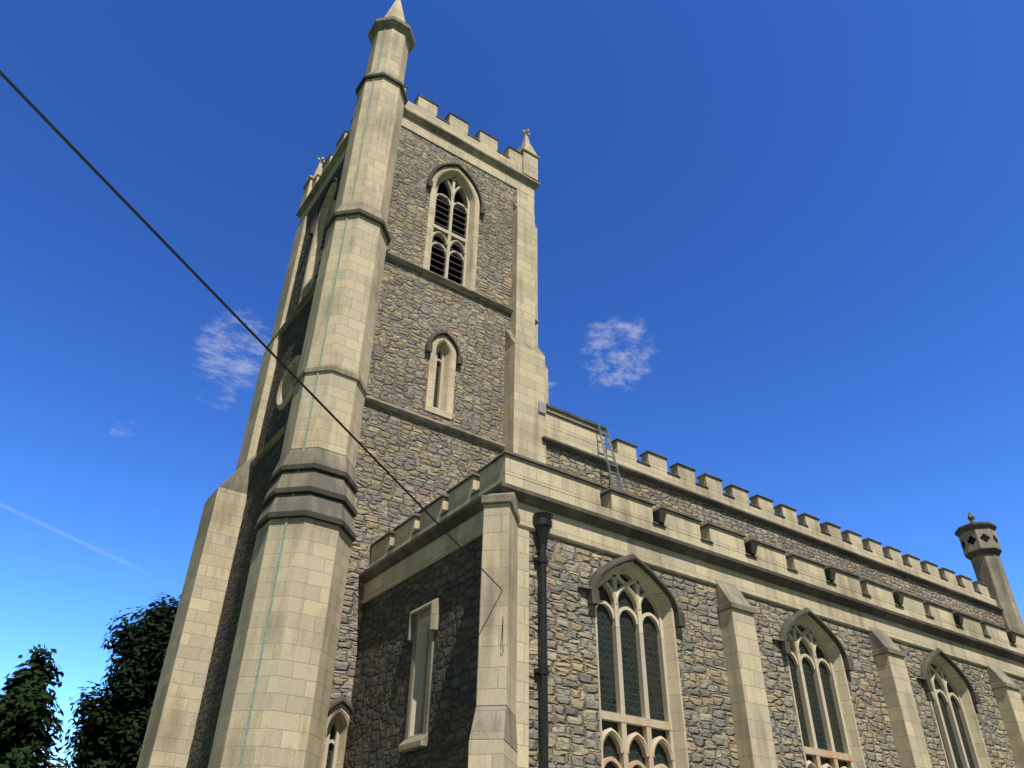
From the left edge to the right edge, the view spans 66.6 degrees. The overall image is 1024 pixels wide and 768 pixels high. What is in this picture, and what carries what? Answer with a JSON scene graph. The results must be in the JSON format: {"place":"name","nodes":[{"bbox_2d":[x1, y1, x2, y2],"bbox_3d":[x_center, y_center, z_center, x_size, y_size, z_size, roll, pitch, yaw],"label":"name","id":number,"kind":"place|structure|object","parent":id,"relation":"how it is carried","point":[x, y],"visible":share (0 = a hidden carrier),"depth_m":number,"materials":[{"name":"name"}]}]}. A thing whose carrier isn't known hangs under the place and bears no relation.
{"place":"outdoors","nodes":[
{"label":"outdoors","id":0,"kind":"place"},
{"bbox_2d":[62,591,180,767],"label":"horse chestnut tree","id":1,"kind":"object","parent":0,"point":[141,649],"depth_m":37.79,"materials":[{"name":"green plant"}]},
{"bbox_2d":[186,126,516,767],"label":"tower shaft","id":2,"kind":"object","parent":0,"point":[423,464],"visible":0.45,"depth_m":22.03,"materials":[{"name":"grey stone"}]},
{"bbox_2d":[208,0,414,767],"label":"stair turret","id":3,"kind":"object","parent":2,"relation":"attached to","point":[288,721],"visible":0.99,"depth_m":17.43,"materials":[{"name":"beige stone"}]},
{"bbox_2d":[219,85,547,493],"bbox_3d":[-4.021,-2.475,26.976,7.889,14.230,7.889,22,-39,-28],"label":"stone string course","id":4,"kind":"object","parent":2,"relation":"attached to","point":[239,480],"visible":0.34,"depth_m":24.50,"materials":[{"name":"beige stone"}]},
{"bbox_2d":[311,177,469,767],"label":"tower window frames","id":5,"kind":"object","parent":2,"relation":"in","point":[448,238],"visible":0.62,"depth_m":25.42,"materials":[{"name":"beige stone"}]},
{"bbox_2d":[326,351,439,767],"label":"window glass","id":6,"kind":"object","parent":5,"relation":"in","point":[330,748],"visible":0.32,"depth_m":16.31,"materials":[{"name":"black glass"}]},
{"bbox_2d":[309,163,485,711],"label":"hood moulds","id":7,"kind":"object","parent":2,"relation":"attached to","point":[345,701],"visible":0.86,"depth_m":25.92,"materials":[{"name":"beige stone"}]},
{"bbox_2d":[343,535,481,767],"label":"end wall","id":8,"kind":"structure","parent":0,"point":[375,737],"depth_m":14.64,"materials":[{"name":"grey stone"}]},
{"bbox_2d":[0,0,1023,767],"label":"sky","id":9,"kind":"structure","parent":0,"point":[780,243],"materials":[{"name":"blue"}]},
{"bbox_2d":[398,579,1020,752],"bbox_3d":[10.220,9.260,19.828,27.435,4.594,3.724,22,-39,-28],"label":"stone trim","id":10,"kind":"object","parent":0,"point":[729,596],"visible":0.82,"depth_m":15.25,"materials":[{"name":"beige stone"}]},
{"bbox_2d":[475,530,1023,767],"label":"aisle wall","id":11,"kind":"structure","parent":0,"point":[573,724],"depth_m":14.90,"materials":[{"name":"grey stone"}]},
{"bbox_2d":[468,492,519,767],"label":"corner buttress","id":12,"kind":"structure","parent":11,"relation":"attached to","point":[493,739],"depth_m":12.06,"materials":[{"name":"beige stone"}]},
{"bbox_2d":[359,403,1023,703],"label":"hood mould copings","id":13,"kind":"object","parent":11,"relation":"attached to","point":[474,507],"visible":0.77,"depth_m":17.67,"materials":[{"name":"beige stone"}]},
{"bbox_2d":[409,571,980,767],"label":"window frames","id":14,"kind":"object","parent":11,"relation":"in","point":[647,743],"visible":0.77,"depth_m":14.99,"materials":[{"name":"beige stone"}]},
{"bbox_2d":[596,575,974,767],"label":"window glass","id":15,"kind":"object","parent":14,"relation":"in","point":[629,667],"visible":0.37,"depth_m":14.69,"materials":[{"name":"black glass"}]},
{"bbox_2d":[546,444,1004,626],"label":"clerestory wall","id":16,"kind":"structure","parent":0,"point":[657,496],"depth_m":26.68,"materials":[{"name":"grey stone"}]},
{"bbox_2d":[954,512,1023,633],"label":"chimney turret","id":17,"kind":"object","parent":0,"point":[982,556],"visible":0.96,"depth_m":35.71,"materials":[{"name":"beige stone"}]},
{"bbox_2d":[962,534,997,548],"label":"turret openings","id":18,"kind":"object","parent":17,"relation":"attached to","point":[985,537],"visible":0.66,"depth_m":36.25,"materials":[{"name":"black"}]},
{"label":"ground","id":19,"kind":"structure","parent":0,"visible":0},
{"bbox_2d":[0,644,76,767],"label":"conifer tree","id":20,"kind":"object","parent":19,"relation":"on","point":[16,735],"depth_m":34.19,"materials":[{"name":"green plant"}]},
{"bbox_2d":[137,87,548,767],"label":"tower stone dressings","id":21,"kind":"structure","parent":19,"relation":"on","point":[169,733],"depth_m":22.92,"materials":[{"name":"beige stone"}]},
{"bbox_2d":[239,7,393,767],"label":"lightning conductor copper tape","id":22,"kind":"object","parent":21,"relation":"attached to","point":[258,670],"visible":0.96,"depth_m":18.07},
{"bbox_2d":[313,193,466,283],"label":"louvers","id":23,"kind":"object","parent":21,"relation":"attached to","point":[323,241],"visible":0.38,"depth_m":25.82,"materials":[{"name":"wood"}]},
{"bbox_2d":[429,183,464,283],"bbox_3d":[-4.126,-4.883,26.241,4.865,4.910,0.962,-5,-35,9],"label":"window opening","id":24,"kind":"object","parent":21,"relation":"attached to","point":[442,189],"visible":0.14,"depth_m":25.94,"materials":[{"name":"black wood"}]},
{"bbox_2d":[361,407,1023,767],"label":"aisle stone dressings","id":25,"kind":"structure","parent":19,"relation":"on","point":[754,739],"depth_m":17.03,"materials":[{"name":"beige stone"}]},
{"bbox_2d":[538,401,545,413],"bbox_3d":[0.806,0.960,23.158,0.260,0.800,0.350,22,-39,-28],"label":"floodlight box","id":26,"kind":"object","parent":25,"relation":"on","point":[541,407],"visible":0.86,"depth_m":23.15,"materials":[{"name":"grey metal"}]},
{"bbox_2d":[533,512,552,767],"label":"drainpipe","id":27,"kind":"object","parent":25,"relation":"attached to","point":[543,523],"visible":1,"depth_m":13.05,"materials":[{"name":"black metal"}]},
{"bbox_2d":[597,424,623,490],"bbox_3d":[3.104,3.181,22.588,0.376,5.150,1.220,22,-39,-28],"label":"ladder","id":28,"kind":"object","parent":25,"relation":"attached to","point":[612,456],"visible":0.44,"depth_m":23.50,"materials":[{"name":"grey metal"}]},
{"bbox_3d":[11.225,11.985,21.290,30.580,8.550,4.400,22,-39,-28],"label":"aisle","id":29,"kind":"object","parent":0,"visible":0},
{"bbox_2d":[0,70,502,590],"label":"overhead cable","id":30,"kind":"object","parent":29,"relation":"attached to","point":[56,130],"visible":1,"depth_m":7.50,"materials":[{"name":"black plastic"}]}
]}

